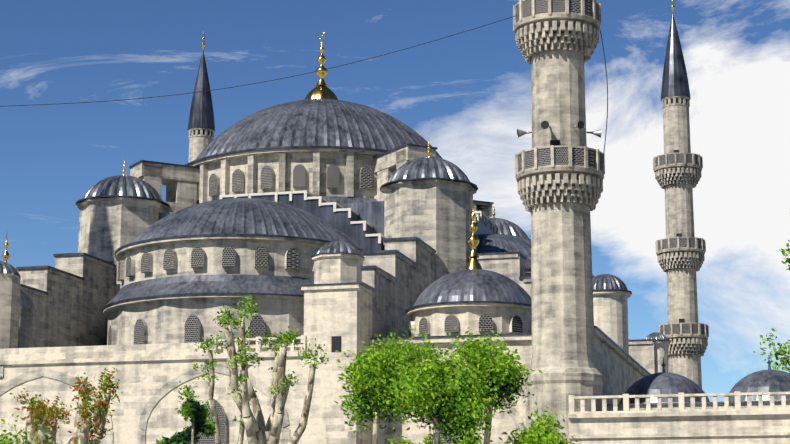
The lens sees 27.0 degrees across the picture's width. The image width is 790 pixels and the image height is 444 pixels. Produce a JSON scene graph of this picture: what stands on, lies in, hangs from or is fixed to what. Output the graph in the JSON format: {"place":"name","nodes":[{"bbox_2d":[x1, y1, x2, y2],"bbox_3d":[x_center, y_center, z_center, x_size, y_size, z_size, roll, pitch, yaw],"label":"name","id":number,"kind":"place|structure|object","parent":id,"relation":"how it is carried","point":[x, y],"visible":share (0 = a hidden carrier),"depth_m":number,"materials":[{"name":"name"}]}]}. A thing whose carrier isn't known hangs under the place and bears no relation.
{"place":"outdoors","nodes":[
{"label":"outdoors","id":0,"kind":"place"},
{"bbox_2d":[0,0,789,401],"label":"sky","id":1,"kind":"structure","parent":0,"point":[468,94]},
{"bbox_2d":[25,296,789,443],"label":"trees","id":2,"kind":"object","parent":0,"point":[256,429],"depth_m":69.80,"materials":[{"name":"plant"}]},
{"bbox_2d":[9,368,119,443],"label":"rust tree leaves","id":3,"kind":"object","parent":2,"relation":"attached to","point":[87,414],"visible":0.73,"depth_m":70.19,"materials":[{"name":"red plant"}]},
{"label":"ground","id":4,"kind":"structure","parent":0,"visible":0},
{"bbox_2d":[0,253,789,443],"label":"wall","id":5,"kind":"structure","parent":4,"relation":"on","point":[145,372],"depth_m":104.92,"materials":[{"name":"beige stone"}]},
{"bbox_2d":[25,164,522,443],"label":"mosque window grilles","id":6,"kind":"object","parent":5,"relation":"in","point":[192,328],"visible":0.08,"depth_m":119.73,"materials":[{"name":"grey metal"}]},
{"bbox_2d":[0,146,654,443],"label":"mosque wall","id":7,"kind":"structure","parent":5,"relation":"attached to","point":[435,214],"depth_m":128.45,"materials":[{"name":"beige stone"}]},
{"bbox_2d":[331,336,340,351],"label":"mosque openings","id":8,"kind":"object","parent":5,"relation":"in","point":[335,343],"visible":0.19,"depth_m":103.50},
{"bbox_2d":[16,143,670,374],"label":"mosque lead eaves","id":9,"kind":"object","parent":5,"relation":"attached to","point":[341,222],"visible":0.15,"depth_m":131.49,"materials":[{"name":"grey metal"}]},
{"bbox_2d":[219,190,499,243],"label":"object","id":10,"kind":"object","parent":5,"relation":"attached to","point":[342,208],"visible":0.1,"depth_m":133.87,"materials":[{"name":"grey stone"}]},
{"bbox_2d":[0,99,789,403],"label":"mosque lead domes","id":11,"kind":"structure","parent":5,"relation":"on","point":[319,122],"depth_m":126.30,"materials":[{"name":"grey metal"}]},
{"bbox_2d":[2,32,495,268],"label":"mosque gilt finials","id":12,"kind":"object","parent":11,"relation":"on","point":[321,90],"visible":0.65,"depth_m":150.05,"materials":[{"name":"gold metal"}]},
{"bbox_2d":[106,196,789,405],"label":"mosque lead roofs","id":13,"kind":"structure","parent":5,"relation":"on","point":[370,210],"depth_m":119.84,"materials":[{"name":"grey metal"}]},
{"bbox_2d":[0,240,789,443],"bbox_3d":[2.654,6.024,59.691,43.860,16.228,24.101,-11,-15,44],"label":"tree leaves","id":14,"kind":"object","parent":4,"relation":"on","point":[443,409],"visible":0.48,"depth_m":67.94,"materials":[{"name":"green plant"}]},
{"bbox_2d":[188,0,708,441],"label":"minaret","id":15,"kind":"object","parent":4,"relation":"on","point":[559,202],"visible":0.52,"depth_m":99.78,"materials":[{"name":"beige stone"}]},
{"bbox_2d":[0,15,607,156],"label":"overhead wires","id":16,"kind":"object","parent":15,"relation":"attached to","point":[346,64],"visible":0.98,"depth_m":100.44,"materials":[{"name":"black"}]},
{"bbox_2d":[191,98,686,322],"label":"minaret openings","id":17,"kind":"object","parent":15,"relation":"in","point":[544,124],"visible":0.33,"depth_m":101.11,"materials":[{"name":"black"}]},
{"bbox_2d":[188,13,690,131],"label":"minaret lead cones","id":18,"kind":"object","parent":15,"relation":"on","point":[674,82],"visible":0.94,"depth_m":187.72,"materials":[{"name":"grey metal"}]},
{"bbox_2d":[202,0,673,50],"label":"minaret finials","id":19,"kind":"object","parent":18,"relation":"on","point":[203,38],"visible":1,"depth_m":202.92,"materials":[{"name":"gold metal"}]},
{"bbox_2d":[517,121,601,137],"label":"minaret loudspeakers","id":20,"kind":"object","parent":15,"relation":"attached to","point":[522,133],"visible":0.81,"depth_m":100.85,"materials":[{"name":"grey metal"}]},
{"bbox_2d":[516,0,707,334],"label":"minaret balcony panels","id":21,"kind":"object","parent":15,"relation":"attached to","point":[560,153],"visible":0.19,"depth_m":100.31,"materials":[{"name":"grey stone"}]}
]}

